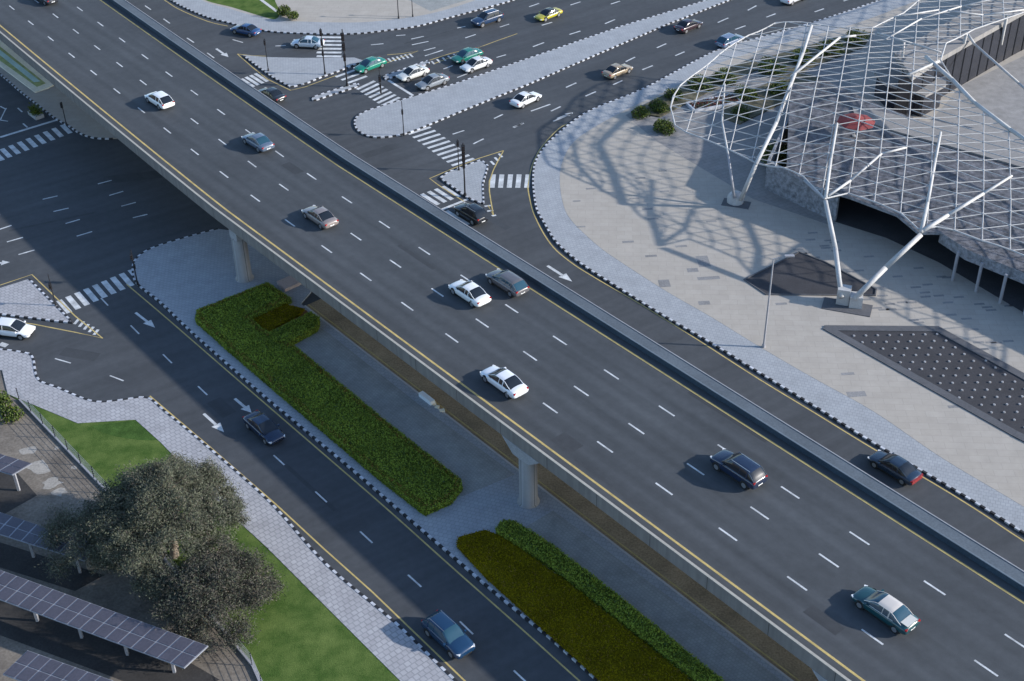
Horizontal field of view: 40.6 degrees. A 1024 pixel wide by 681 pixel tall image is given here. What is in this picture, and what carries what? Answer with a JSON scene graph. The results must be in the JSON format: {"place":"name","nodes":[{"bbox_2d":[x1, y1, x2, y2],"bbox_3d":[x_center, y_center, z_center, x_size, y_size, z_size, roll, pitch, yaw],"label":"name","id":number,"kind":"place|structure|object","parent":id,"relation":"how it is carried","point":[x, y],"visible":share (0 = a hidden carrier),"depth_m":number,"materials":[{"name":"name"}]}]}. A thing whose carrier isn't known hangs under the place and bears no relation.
{"place":"outdoors","nodes":[
{"label":"outdoors","id":0,"kind":"place"},
{"bbox_2d":[0,67,116,138],"bbox_3d":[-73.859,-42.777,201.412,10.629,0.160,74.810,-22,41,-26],"label":"pavement","id":1,"kind":"structure","parent":0,"point":[77,117],"depth_m":184.34,"materials":[{"name":"concrete"}]},
{"bbox_2d":[0,40,53,92],"bbox_3d":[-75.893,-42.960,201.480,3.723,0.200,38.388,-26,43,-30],"label":"pool garden","id":2,"kind":"object","parent":1,"relation":"on","point":[16,66],"visible":0.9,"depth_m":194.13,"materials":[{"name":"teal stone"}]},
{"bbox_2d":[0,370,257,680],"bbox_3d":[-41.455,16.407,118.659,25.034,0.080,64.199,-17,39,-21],"label":"yard","id":3,"kind":"structure","parent":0,"point":[106,590],"depth_m":116.52,"materials":[{"name":"tile"}]},
{"bbox_2d":[0,404,24,424],"bbox_3d":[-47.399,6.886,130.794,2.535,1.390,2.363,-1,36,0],"label":"shrub","id":4,"kind":"object","parent":3,"relation":"on","point":[8,412],"visible":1,"depth_m":130.65,"materials":[{"name":"green plant"}]},
{"bbox_2d":[19,446,76,495],"bbox_3d":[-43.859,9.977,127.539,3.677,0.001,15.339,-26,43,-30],"label":"rocks","id":5,"kind":"object","parent":3,"relation":"on","point":[39,467],"visible":0.89,"depth_m":125.06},
{"bbox_2d":[29,493,119,582],"bbox_3d":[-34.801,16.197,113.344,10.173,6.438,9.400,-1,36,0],"label":"ghaf tree","id":6,"kind":"object","parent":3,"relation":"on","point":[64,524],"visible":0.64,"depth_m":112.01,"materials":[{"name":"green plant"}]},
{"bbox_2d":[0,472,218,680],"bbox_3d":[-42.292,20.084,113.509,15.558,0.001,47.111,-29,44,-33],"label":"parking bays","id":7,"kind":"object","parent":3,"relation":"on","point":[68,643],"visible":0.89,"depth_m":109.02,"materials":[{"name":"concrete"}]},
{"bbox_2d":[0,454,31,490],"bbox_3d":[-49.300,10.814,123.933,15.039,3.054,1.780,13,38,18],"label":"solar carport","id":8,"kind":"object","parent":7,"relation":"on","point":[11,466],"visible":1,"depth_m":121.31,"materials":[{"name":"glass"}]},
{"bbox_2d":[0,512,88,572],"bbox_3d":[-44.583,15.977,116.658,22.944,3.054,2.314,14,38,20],"label":"solar carport","id":9,"kind":"object","parent":7,"relation":"on","point":[17,529],"visible":0.72,"depth_m":114.36,"materials":[{"name":"glass"}]},
{"bbox_2d":[3,650,112,680],"bbox_3d":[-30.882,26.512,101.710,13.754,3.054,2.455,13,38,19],"label":"solar carport","id":10,"kind":"object","parent":7,"relation":"on","point":[27,665],"visible":1,"depth_m":102.27,"materials":[{"name":"glass"}]},
{"bbox_2d":[0,570,207,672],"bbox_3d":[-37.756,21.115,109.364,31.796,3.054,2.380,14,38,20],"label":"solar carport","id":11,"kind":"object","parent":7,"relation":"on","point":[124,631],"visible":1,"depth_m":106.25,"materials":[{"name":"glass"}]},
{"bbox_2d":[16,388,261,680],"bbox_3d":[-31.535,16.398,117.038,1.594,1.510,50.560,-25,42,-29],"label":"yard fence","id":12,"kind":"object","parent":3,"relation":"on","point":[93,476],"visible":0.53,"depth_m":124.81,"materials":[{"name":"black metal"}]},
{"bbox_2d":[8,394,399,680],"bbox_3d":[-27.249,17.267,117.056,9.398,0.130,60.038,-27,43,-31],"label":"lawn","id":13,"kind":"structure","parent":0,"point":[305,633],"depth_m":109.93,"materials":[{"name":"green plant"}]},
{"bbox_2d":[93,420,156,439],"bbox_3d":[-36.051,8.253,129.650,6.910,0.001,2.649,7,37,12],"label":"lawn","id":14,"kind":"structure","parent":13,"relation":"on","point":[135,429],"depth_m":129.44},
{"bbox_2d":[78,450,252,611],"bbox_3d":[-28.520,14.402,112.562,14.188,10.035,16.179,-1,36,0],"label":"ghaf tree","id":15,"kind":"object","parent":13,"relation":"on","point":[167,488],"visible":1,"depth_m":110.46,"materials":[{"name":"green plant"}]},
{"bbox_2d":[140,530,288,671],"bbox_3d":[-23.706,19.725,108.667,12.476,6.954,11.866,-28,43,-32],"label":"ghaf tree","id":16,"kind":"object","parent":13,"relation":"on","point":[228,565],"visible":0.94,"depth_m":107.01,"materials":[{"name":"green plant"}]},
{"bbox_2d":[0,350,453,680],"bbox_3d":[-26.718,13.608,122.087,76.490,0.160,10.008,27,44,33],"label":"pavement","id":17,"kind":"structure","parent":0,"point":[395,650],"depth_m":118.61,"materials":[{"name":"tile"}]},
{"bbox_2d":[203,0,473,21],"bbox_3d":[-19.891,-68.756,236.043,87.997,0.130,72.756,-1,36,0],"label":"plaza","id":18,"kind":"structure","parent":0,"point":[343,10],"depth_m":210.41,"materials":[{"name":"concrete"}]},
{"bbox_2d":[206,0,278,18],"bbox_3d":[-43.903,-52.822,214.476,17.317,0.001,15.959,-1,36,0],"label":"lawn","id":19,"kind":"structure","parent":18,"relation":"on","point":[259,8],"depth_m":212.29,"materials":[{"name":"green plant"}]},
{"bbox_2d":[410,0,464,10],"bbox_3d":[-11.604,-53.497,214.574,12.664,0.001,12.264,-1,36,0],"label":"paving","id":20,"kind":"structure","parent":18,"relation":"on","point":[430,5],"depth_m":212.06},
{"bbox_2d":[174,0,508,32],"bbox_3d":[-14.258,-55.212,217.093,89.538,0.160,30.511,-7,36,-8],"label":"pavement","id":21,"kind":"structure","parent":0,"point":[218,12],"depth_m":207.01,"materials":[{"name":"concrete"}]},
{"bbox_2d":[134,229,789,680],"bbox_3d":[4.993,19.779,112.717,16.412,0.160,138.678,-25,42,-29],"label":"pavement","id":22,"kind":"structure","parent":0,"point":[182,279],"depth_m":133.49,"materials":[{"name":"concrete"}]},
{"bbox_2d":[229,230,253,282],"bbox_3d":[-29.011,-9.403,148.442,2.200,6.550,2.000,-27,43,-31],"label":"flyover column","id":23,"kind":"structure","parent":22,"relation":"on","point":[244,274],"depth_m":148.13,"materials":[{"name":"concrete"}]},
{"bbox_2d":[277,276,301,291],"bbox_3d":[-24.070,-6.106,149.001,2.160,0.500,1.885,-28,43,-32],"label":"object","id":24,"kind":"structure","parent":22,"relation":"on","point":[285,284],"depth_m":148.70,"materials":[{"name":"concrete"}]},
{"bbox_2d":[273,310,307,330],"bbox_3d":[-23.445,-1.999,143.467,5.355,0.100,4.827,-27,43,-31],"label":"soil bed","id":25,"kind":"object","parent":22,"relation":"on","point":[305,312],"visible":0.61,"depth_m":144.18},
{"bbox_2d":[254,303,304,331],"bbox_3d":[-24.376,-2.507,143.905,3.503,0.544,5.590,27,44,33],"label":"planting","id":26,"kind":"object","parent":25,"relation":"on","point":[274,318],"visible":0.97,"depth_m":143.69,"materials":[{"name":"green plant"}]},
{"bbox_2d":[269,311,320,344],"bbox_3d":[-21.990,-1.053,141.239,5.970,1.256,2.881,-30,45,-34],"label":"hedge","id":27,"kind":"object","parent":22,"relation":"on","point":[300,329],"visible":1,"depth_m":140.86,"materials":[{"name":"green plant"}]},
{"bbox_2d":[195,282,462,516],"bbox_3d":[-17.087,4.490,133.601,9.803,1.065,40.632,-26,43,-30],"label":"hedge","id":28,"kind":"object","parent":22,"relation":"on","point":[383,451],"visible":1,"depth_m":131.27,"materials":[{"name":"green plant"}]},
{"bbox_2d":[502,435,539,508],"bbox_3d":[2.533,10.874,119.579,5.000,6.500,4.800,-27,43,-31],"label":"flyover column","id":29,"kind":"structure","parent":22,"relation":"on","point":[528,497],"depth_m":118.31,"materials":[{"name":"concrete"}]},
{"bbox_2d":[0,0,1023,680],"bbox_3d":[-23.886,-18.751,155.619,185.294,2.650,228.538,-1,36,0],"label":"flyover","id":30,"kind":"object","parent":29,"relation":"on","point":[970,616],"visible":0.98,"depth_m":122.80,"materials":[{"name":"asphalt"}]},
{"bbox_2d":[144,91,174,109],"bbox_3d":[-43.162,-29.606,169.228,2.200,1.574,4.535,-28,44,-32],"label":"car","id":31,"kind":"object","parent":30,"relation":"on","point":[160,100],"visible":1,"depth_m":168.15,"materials":[{"name":"white paint"}]},
{"bbox_2d":[241,132,274,152],"bbox_3d":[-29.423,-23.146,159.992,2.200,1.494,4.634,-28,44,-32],"label":"car","id":32,"kind":"object","parent":30,"relation":"on","point":[259,142],"visible":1,"depth_m":159.06,"materials":[{"name":"blue paint"}]},
{"bbox_2d":[301,205,338,229],"bbox_3d":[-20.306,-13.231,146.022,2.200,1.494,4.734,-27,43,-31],"label":"car","id":33,"kind":"object","parent":30,"relation":"on","point":[321,217],"visible":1,"depth_m":145.09,"materials":[{"name":"grey paint"}]},
{"bbox_2d":[448,279,490,307],"bbox_3d":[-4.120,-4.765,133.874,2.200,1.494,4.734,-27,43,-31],"label":"car","id":34,"kind":"object","parent":30,"relation":"on","point":[472,294],"visible":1,"depth_m":133.00,"materials":[{"name":"white paint"}]},
{"bbox_2d":[480,365,528,398],"bbox_3d":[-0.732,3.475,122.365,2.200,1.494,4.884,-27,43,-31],"label":"car","id":35,"kind":"object","parent":30,"relation":"on","point":[507,383],"visible":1,"depth_m":121.51,"materials":[{"name":"white paint"}]},
{"bbox_2d":[485,268,528,297],"bbox_3d":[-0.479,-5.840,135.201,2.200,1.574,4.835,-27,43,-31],"label":"car","id":36,"kind":"object","parent":30,"relation":"on","point":[510,283],"visible":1,"depth_m":134.23,"materials":[{"name":"grey paint"}]},
{"bbox_2d":[710,448,767,489],"bbox_3d":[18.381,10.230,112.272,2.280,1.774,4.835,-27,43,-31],"label":"car","id":37,"kind":"object","parent":30,"relation":"on","point":[745,472],"visible":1,"depth_m":111.35,"materials":[{"name":"black paint"}]},
{"bbox_2d":[851,585,920,634],"bbox_3d":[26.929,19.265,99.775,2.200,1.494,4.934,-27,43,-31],"label":"car","id":38,"kind":"object","parent":30,"relation":"on","point":[894,615],"visible":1,"depth_m":99.08,"materials":[{"name":"teal paint"}]},
{"bbox_2d":[295,328,781,680],"bbox_3d":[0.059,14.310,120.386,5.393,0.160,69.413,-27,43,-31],"label":"paving panel","id":39,"kind":"structure","parent":22,"relation":"on","point":[473,467],"depth_m":118.82,"materials":[{"name":"concrete"}]},
{"bbox_2d":[494,519,723,680],"bbox_3d":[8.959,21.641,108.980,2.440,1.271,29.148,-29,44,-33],"label":"hedge","id":40,"kind":"object","parent":39,"relation":"on","point":[594,589],"visible":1,"depth_m":110.18,"materials":[{"name":"green plant"}]},
{"bbox_2d":[305,305,792,680],"bbox_3d":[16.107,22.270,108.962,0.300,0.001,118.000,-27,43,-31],"label":"kerb strip","id":41,"kind":"object","parent":22,"relation":"on","point":[655,575],"visible":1,"depth_m":118.32,"materials":[{"name":"concrete"}]},
{"bbox_2d":[456,529,691,680],"bbox_3d":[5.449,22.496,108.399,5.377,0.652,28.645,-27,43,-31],"label":"ground cover","id":42,"kind":"object","parent":22,"relation":"on","point":[595,640],"visible":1,"depth_m":109.32,"materials":[{"name":"green plant"}]},
{"bbox_2d":[0,0,1023,680],"bbox_3d":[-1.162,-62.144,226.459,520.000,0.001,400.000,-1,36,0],"label":"road","id":43,"kind":"structure","parent":0,"point":[70,170],"depth_m":156.20,"materials":[{"name":"asphalt"}]},
{"bbox_2d":[0,317,35,339],"bbox_3d":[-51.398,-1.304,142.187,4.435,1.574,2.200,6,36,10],"label":"car","id":44,"kind":"object","parent":43,"relation":"on","point":[15,328],"visible":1,"depth_m":141.57,"materials":[{"name":"white paint"}]},
{"bbox_2d":[23,102,44,119],"bbox_3d":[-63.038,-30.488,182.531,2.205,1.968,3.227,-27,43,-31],"label":"planter","id":45,"kind":"object","parent":43,"relation":"on","point":[36,114],"visible":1,"depth_m":182.42,"materials":[{"name":"concrete"}]},
{"bbox_2d":[0,279,68,320],"bbox_3d":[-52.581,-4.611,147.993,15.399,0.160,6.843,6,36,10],"label":"traffic island","id":46,"kind":"structure","parent":43,"relation":"on","point":[27,297],"depth_m":146.97,"materials":[{"name":"tile"}]},
{"bbox_2d":[0,313,72,323],"bbox_3d":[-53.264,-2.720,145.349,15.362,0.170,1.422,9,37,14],"label":"kerb","id":47,"kind":"structure","parent":43,"relation":"on","point":[34,318],"depth_m":144.56,"materials":[{"name":"black paint"}]},
{"bbox_2d":[0,73,112,139],"bbox_3d":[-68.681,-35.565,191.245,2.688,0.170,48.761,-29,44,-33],"label":"kerb","id":48,"kind":"structure","parent":43,"relation":"on","point":[34,102],"depth_m":182.64,"materials":[{"name":"black paint"}]},
{"bbox_2d":[0,348,457,680],"bbox_3d":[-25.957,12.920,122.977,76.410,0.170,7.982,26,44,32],"label":"kerb","id":49,"kind":"structure","parent":43,"relation":"on","point":[309,546],"depth_m":120.98,"materials":[{"name":"black paint"}]},
{"bbox_2d":[230,23,261,37],"bbox_3d":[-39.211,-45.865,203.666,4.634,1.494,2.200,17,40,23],"label":"car","id":50,"kind":"object","parent":43,"relation":"on","point":[249,30],"visible":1,"depth_m":202.93,"materials":[{"name":"blue paint"}]},
{"bbox_2d":[242,410,284,444],"bbox_3d":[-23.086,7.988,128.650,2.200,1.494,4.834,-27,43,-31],"label":"car","id":51,"kind":"object","parent":43,"relation":"on","point":[264,428],"visible":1,"depth_m":127.97,"materials":[{"name":"blue paint"}]},
{"bbox_2d":[258,87,285,102],"bbox_3d":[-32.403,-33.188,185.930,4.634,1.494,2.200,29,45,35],"label":"car","id":52,"kind":"object","parent":43,"relation":"on","point":[274,94],"visible":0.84,"depth_m":184.96,"materials":[{"name":"grey paint"}]},
{"bbox_2d":[243,55,362,85],"bbox_3d":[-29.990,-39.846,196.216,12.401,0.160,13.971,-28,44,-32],"label":"traffic island","id":53,"kind":"structure","parent":43,"relation":"on","point":[291,71],"depth_m":194.14,"materials":[{"name":"concrete"}]},
{"bbox_2d":[244,56,361,87],"bbox_3d":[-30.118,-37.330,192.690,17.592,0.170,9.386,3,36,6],"label":"kerb","id":54,"kind":"structure","parent":43,"relation":"on","point":[264,71],"depth_m":191.96,"materials":[{"name":"black paint"}]},
{"bbox_2d":[291,35,324,49],"bbox_3d":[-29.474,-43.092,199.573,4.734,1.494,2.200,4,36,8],"label":"car","id":55,"kind":"object","parent":43,"relation":"on","point":[308,41],"visible":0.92,"depth_m":198.97,"materials":[{"name":"grey paint"}]},
{"bbox_2d":[170,0,513,34],"bbox_3d":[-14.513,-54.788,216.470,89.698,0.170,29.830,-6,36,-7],"label":"kerb","id":56,"kind":"structure","parent":43,"relation":"on","point":[348,33],"depth_m":205.68,"materials":[{"name":"black paint"}]},
{"bbox_2d":[132,228,598,680],"bbox_3d":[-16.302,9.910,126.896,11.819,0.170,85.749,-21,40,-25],"label":"kerb","id":57,"kind":"structure","parent":43,"relation":"on","point":[459,562],"depth_m":123.58,"materials":[{"name":"black paint"}]},
{"bbox_2d":[353,56,386,73],"bbox_3d":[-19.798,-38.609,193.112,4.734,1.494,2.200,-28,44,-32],"label":"car","id":58,"kind":"object","parent":43,"relation":"on","point":[366,65],"visible":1,"depth_m":192.52,"materials":[{"name":"teal paint"}]},
{"bbox_2d":[396,65,429,82],"bbox_3d":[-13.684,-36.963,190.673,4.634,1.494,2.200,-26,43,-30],"label":"car","id":59,"kind":"object","parent":43,"relation":"on","point":[409,73],"visible":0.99,"depth_m":190.10,"materials":[{"name":"white paint"}]},
{"bbox_2d":[9,27,844,635],"bbox_3d":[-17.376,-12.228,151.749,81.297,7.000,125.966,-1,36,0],"label":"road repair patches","id":60,"kind":"object","parent":43,"relation":"on","point":[563,441],"visible":0.99,"depth_m":132.68,"materials":[{"name":"asphalt"}]},
{"bbox_2d":[415,73,449,90],"bbox_3d":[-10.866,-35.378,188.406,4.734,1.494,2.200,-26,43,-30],"label":"car","id":61,"kind":"object","parent":43,"relation":"on","point":[429,82],"visible":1,"depth_m":187.83,"materials":[{"name":"grey paint"}]},
{"bbox_2d":[421,610,474,658],"bbox_3d":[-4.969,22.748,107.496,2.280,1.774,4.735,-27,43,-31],"label":"car","id":62,"kind":"object","parent":43,"relation":"on","point":[443,629],"visible":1,"depth_m":106.83,"materials":[{"name":"blue paint"}]},
{"bbox_2d":[439,159,488,203],"bbox_3d":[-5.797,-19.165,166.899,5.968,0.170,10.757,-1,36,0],"label":"kerb","id":63,"kind":"structure","parent":43,"relation":"on","point":[456,189],"depth_m":166.42,"materials":[{"name":"black paint"}]},
{"bbox_2d":[442,161,486,203],"bbox_3d":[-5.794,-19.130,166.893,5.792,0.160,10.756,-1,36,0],"label":"traffic island","id":64,"kind":"structure","parent":43,"relation":"on","point":[474,173],"depth_m":167.32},
{"bbox_2d":[450,47,482,64],"bbox_3d":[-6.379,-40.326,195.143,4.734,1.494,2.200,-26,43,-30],"label":"car","id":65,"kind":"object","parent":43,"relation":"on","point":[462,56],"visible":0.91,"depth_m":194.50,"materials":[{"name":"teal paint"}]},
{"bbox_2d":[454,202,487,225],"bbox_3d":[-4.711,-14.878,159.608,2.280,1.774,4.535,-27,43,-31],"label":"car","id":66,"kind":"object","parent":43,"relation":"on","point":[472,213],"visible":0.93,"depth_m":158.60,"materials":[{"name":"black paint"}]},
{"bbox_2d":[460,56,492,73],"bbox_3d":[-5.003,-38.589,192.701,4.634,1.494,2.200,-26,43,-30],"label":"car","id":67,"kind":"object","parent":43,"relation":"on","point":[473,64],"visible":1,"depth_m":192.11,"materials":[{"name":"white paint"}]},
{"bbox_2d":[471,8,503,27],"bbox_3d":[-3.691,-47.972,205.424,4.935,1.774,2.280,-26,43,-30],"label":"car","id":68,"kind":"object","parent":43,"relation":"on","point":[483,19],"visible":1,"depth_m":204.78,"materials":[{"name":"blue paint"}]},
{"bbox_2d":[0,0,1023,680],"bbox_3d":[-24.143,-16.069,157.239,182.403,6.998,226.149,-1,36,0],"label":"yellow road markings","id":69,"kind":"object","parent":43,"relation":"on","point":[496,408],"visible":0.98,"depth_m":125.20,"materials":[{"name":"paint"}]},
{"bbox_2d":[0,0,1023,680],"bbox_3d":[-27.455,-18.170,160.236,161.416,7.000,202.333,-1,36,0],"label":"road markings","id":70,"kind":"object","parent":43,"relation":"on","point":[124,276],"visible":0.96,"depth_m":165.63,"materials":[{"name":"white paint"}]},
{"bbox_2d":[509,91,541,108],"bbox_3d":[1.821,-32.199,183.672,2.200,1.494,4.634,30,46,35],"label":"car","id":71,"kind":"object","parent":43,"relation":"on","point":[523,99],"visible":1,"depth_m":182.85,"materials":[{"name":"white paint"}]},
{"bbox_2d":[356,0,725,135],"bbox_3d":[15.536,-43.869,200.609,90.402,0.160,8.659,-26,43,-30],"label":"median","id":72,"kind":"object","parent":43,"relation":"on","point":[421,110],"visible":0.99,"depth_m":188.64,"materials":[{"name":"concrete"}]},
{"bbox_2d":[354,0,729,137],"bbox_3d":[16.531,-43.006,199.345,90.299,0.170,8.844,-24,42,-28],"label":"kerb","id":73,"kind":"structure","parent":43,"relation":"on","point":[460,111],"depth_m":187.21,"materials":[{"name":"black paint"}]},
{"bbox_2d":[534,7,562,21],"bbox_3d":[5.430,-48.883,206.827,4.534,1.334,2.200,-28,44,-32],"label":"car","id":74,"kind":"object","parent":43,"relation":"on","point":[545,14],"visible":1,"depth_m":206.25,"materials":[{"name":"yellow paint"}]},
{"bbox_2d":[416,0,705,95],"bbox_3d":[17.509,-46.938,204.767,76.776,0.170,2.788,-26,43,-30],"label":"kerb","id":75,"kind":"structure","parent":43,"relation":"on","point":[557,47],"depth_m":197.71,"materials":[{"name":"black paint"}]},
{"bbox_2d":[601,63,632,79],"bbox_3d":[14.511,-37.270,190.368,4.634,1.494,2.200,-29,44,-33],"label":"car","id":76,"kind":"object","parent":43,"relation":"on","point":[614,71],"visible":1,"depth_m":189.54,"materials":[{"name":"brown paint"}]},
{"bbox_2d":[674,18,702,33],"bbox_3d":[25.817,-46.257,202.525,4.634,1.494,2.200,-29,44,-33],"label":"car","id":77,"kind":"object","parent":43,"relation":"on","point":[686,25],"visible":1,"depth_m":201.68,"materials":[{"name":"black paint"}]},
{"bbox_2d":[715,33,743,48],"bbox_3d":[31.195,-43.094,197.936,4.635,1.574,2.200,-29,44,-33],"label":"car","id":78,"kind":"object","parent":43,"relation":"on","point":[726,40],"visible":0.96,"depth_m":196.90,"materials":[{"name":"blue paint"}]},
{"bbox_2d":[532,0,1023,534],"bbox_3d":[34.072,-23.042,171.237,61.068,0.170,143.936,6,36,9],"label":"kerb","id":79,"kind":"structure","parent":43,"relation":"on","point":[728,352],"depth_m":139.80,"materials":[{"name":"black paint"}]},
{"bbox_2d":[867,450,922,485],"bbox_3d":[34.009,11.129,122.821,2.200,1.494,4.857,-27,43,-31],"label":"car","id":80,"kind":"object","parent":43,"relation":"on","point":[901,470],"visible":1,"depth_m":122.09,"materials":[{"name":"black paint"}]},
{"bbox_2d":[306,299,818,680],"bbox_3d":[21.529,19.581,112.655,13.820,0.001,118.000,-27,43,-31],"label":"lane under flyover","id":81,"kind":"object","parent":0,"point":[784,658],"visible":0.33,"depth_m":119.14,"materials":[{"name":"asphalt"}]},
{"bbox_2d":[534,0,1023,530],"bbox_3d":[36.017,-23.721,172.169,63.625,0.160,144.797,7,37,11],"label":"pavement","id":82,"kind":"structure","parent":0,"point":[572,238],"depth_m":145.90,"materials":[{"name":"tile"}]},
{"bbox_2d":[560,0,1023,506],"bbox_3d":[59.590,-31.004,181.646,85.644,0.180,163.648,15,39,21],"label":"plaza","id":83,"kind":"structure","parent":0,"point":[611,159],"depth_m":150.65,"materials":[{"name":"stone"}]},
{"bbox_2d":[721,190,750,208],"bbox_3d":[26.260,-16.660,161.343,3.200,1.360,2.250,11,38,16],"label":"strut footing","id":84,"kind":"object","parent":83,"relation":"on","point":[729,200],"visible":0.91,"depth_m":161.06,"materials":[{"name":"white paint"}]},
{"bbox_2d":[626,40,850,223],"bbox_3d":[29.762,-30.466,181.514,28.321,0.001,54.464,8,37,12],"label":"plaza grey paving","id":85,"kind":"structure","parent":83,"relation":"on","point":[710,157],"depth_m":174.86,"materials":[{"name":"stone"}]},
{"bbox_2d":[652,118,675,135],"bbox_3d":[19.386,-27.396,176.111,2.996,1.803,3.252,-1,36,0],"label":"shrub","id":86,"kind":"object","parent":85,"relation":"on","point":[666,127],"visible":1,"depth_m":175.90,"materials":[{"name":"green plant"}]},
{"bbox_2d":[686,94,742,112],"bbox_3d":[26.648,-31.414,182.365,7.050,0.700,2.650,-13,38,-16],"label":"flower bed","id":87,"kind":"object","parent":85,"relation":"on","point":[704,108],"visible":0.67,"depth_m":181.92,"materials":[{"name":"white plant"}]},
{"bbox_2d":[759,141,786,165],"bbox_3d":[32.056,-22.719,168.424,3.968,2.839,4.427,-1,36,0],"label":"shrub","id":88,"kind":"object","parent":85,"relation":"on","point":[770,148],"visible":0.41,"depth_m":167.92,"materials":[{"name":"green plant"}]},
{"bbox_2d":[631,32,872,124],"bbox_3d":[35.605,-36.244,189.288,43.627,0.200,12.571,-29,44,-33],"label":"planting bed","id":89,"kind":"object","parent":83,"relation":"on","point":[758,103],"visible":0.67,"depth_m":186.24,"materials":[{"name":"plant"}]},
{"bbox_2d":[631,105,650,119],"bbox_3d":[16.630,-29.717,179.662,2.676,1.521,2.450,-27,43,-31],"label":"shrub","id":90,"kind":"object","parent":89,"relation":"on","point":[639,111],"visible":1,"depth_m":179.37,"materials":[{"name":"green plant"}]},
{"bbox_2d":[648,98,669,113],"bbox_3d":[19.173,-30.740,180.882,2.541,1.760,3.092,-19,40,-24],"label":"shrub","id":91,"kind":"object","parent":89,"relation":"on","point":[661,105],"visible":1,"depth_m":180.47,"materials":[{"name":"green plant"}]},
{"bbox_2d":[686,74,713,91],"bbox_3d":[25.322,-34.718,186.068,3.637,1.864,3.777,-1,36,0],"label":"shrub","id":92,"kind":"object","parent":89,"relation":"on","point":[698,80],"visible":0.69,"depth_m":185.78,"materials":[{"name":"green plant"}]},
{"bbox_2d":[710,67,736,85],"bbox_3d":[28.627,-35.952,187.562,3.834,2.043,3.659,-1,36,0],"label":"shrub","id":93,"kind":"object","parent":89,"relation":"on","point":[723,76],"visible":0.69,"depth_m":187.06,"materials":[{"name":"green plant"}]},
{"bbox_2d":[733,84,757,100],"bbox_3d":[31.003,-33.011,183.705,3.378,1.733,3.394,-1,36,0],"label":"shrub","id":94,"kind":"object","parent":89,"relation":"on","point":[747,90],"visible":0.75,"depth_m":183.33,"materials":[{"name":"green plant"}]},
{"bbox_2d":[757,56,787,75],"bbox_3d":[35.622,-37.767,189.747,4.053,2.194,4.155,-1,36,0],"label":"shrub","id":95,"kind":"object","parent":89,"relation":"on","point":[770,67],"visible":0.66,"depth_m":189.11,"materials":[{"name":"green plant"}]},
{"bbox_2d":[767,80,787,95],"bbox_3d":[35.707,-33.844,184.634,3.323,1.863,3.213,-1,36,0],"label":"shrub","id":96,"kind":"object","parent":89,"relation":"on","point":[773,85],"visible":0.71,"depth_m":184.34,"materials":[{"name":"green plant"}]},
{"bbox_2d":[816,38,844,56],"bbox_3d":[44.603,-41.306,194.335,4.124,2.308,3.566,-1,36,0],"label":"shrub","id":97,"kind":"object","parent":89,"relation":"on","point":[821,47],"visible":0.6,"depth_m":193.89,"materials":[{"name":"green plant"}]},
{"bbox_2d":[845,26,868,45],"bbox_3d":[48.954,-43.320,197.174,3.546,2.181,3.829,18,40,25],"label":"shrub","id":98,"kind":"object","parent":89,"relation":"on","point":[852,39],"visible":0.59,"depth_m":196.90,"materials":[{"name":"green plant"}]},
{"bbox_2d":[762,254,794,347],"bbox_3d":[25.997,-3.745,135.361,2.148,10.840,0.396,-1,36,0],"label":"street lamp","id":99,"kind":"object","parent":83,"relation":"on","point":[785,255],"visible":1,"depth_m":135.05,"materials":[{"name":"metal"}]},
{"bbox_2d":[743,251,876,295],"bbox_3d":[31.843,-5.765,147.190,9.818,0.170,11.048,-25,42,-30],"label":"skylight","id":100,"kind":"object","parent":83,"relation":"on","point":[801,274],"visible":0.97,"depth_m":148.37,"materials":[{"name":"black glass"}]},
{"bbox_2d":[670,0,1023,300],"bbox_3d":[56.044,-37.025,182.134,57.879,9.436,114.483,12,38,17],"label":"lattice canopy","id":101,"kind":"object","parent":83,"relation":"on","point":[891,261],"visible":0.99,"depth_m":162.34,"materials":[{"name":"metal"}]},
{"bbox_2d":[821,284,872,316],"bbox_3d":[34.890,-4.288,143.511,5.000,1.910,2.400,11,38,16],"label":"strut footing","id":102,"kind":"object","parent":83,"relation":"on","point":[848,303],"visible":1,"depth_m":143.55,"materials":[{"name":"white paint"}]},
{"bbox_2d":[764,80,1023,314],"bbox_3d":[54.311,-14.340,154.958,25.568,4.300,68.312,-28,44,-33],"label":"pavilion","id":103,"kind":"structure","parent":83,"relation":"on","point":[796,189],"depth_m":159.16,"materials":[{"name":"metal"}]},
{"bbox_2d":[837,113,874,136],"bbox_3d":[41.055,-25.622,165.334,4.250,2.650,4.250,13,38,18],"label":"parasol","id":104,"kind":"object","parent":103,"relation":"on","point":[852,125],"visible":0.92,"depth_m":164.29,"materials":[{"name":"red fabric"}]},
{"bbox_2d":[874,59,945,116],"bbox_3d":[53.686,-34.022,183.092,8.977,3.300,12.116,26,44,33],"label":"kiosk","id":105,"kind":"object","parent":83,"relation":"on","point":[884,79],"visible":0.39,"depth_m":179.95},
{"bbox_2d":[822,325,1023,441],"bbox_3d":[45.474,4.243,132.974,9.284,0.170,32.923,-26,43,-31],"label":"skylight","id":106,"kind":"object","parent":83,"relation":"on","point":[967,376],"visible":1,"depth_m":135.31,"materials":[{"name":"grey glass"}]},
{"bbox_2d":[835,197,1023,311],"bbox_3d":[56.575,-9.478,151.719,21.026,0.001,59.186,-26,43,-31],"label":"glass wall","id":107,"kind":"structure","parent":83,"relation":"on","point":[855,214],"depth_m":153.82,"materials":[{"name":"glass"}]},
{"bbox_2d":[894,0,1023,115],"bbox_3d":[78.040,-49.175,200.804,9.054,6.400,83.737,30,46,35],"label":"entrance hall","id":108,"kind":"structure","parent":83,"relation":"on","point":[968,60],"depth_m":184.92,"materials":[{"name":"white metal"}]},
{"bbox_2d":[930,56,1023,148],"bbox_3d":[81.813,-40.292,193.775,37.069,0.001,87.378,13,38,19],"label":"courtyard","id":109,"kind":"structure","parent":83,"relation":"on","point":[998,93],"depth_m":181.22,"materials":[{"name":"stone"}]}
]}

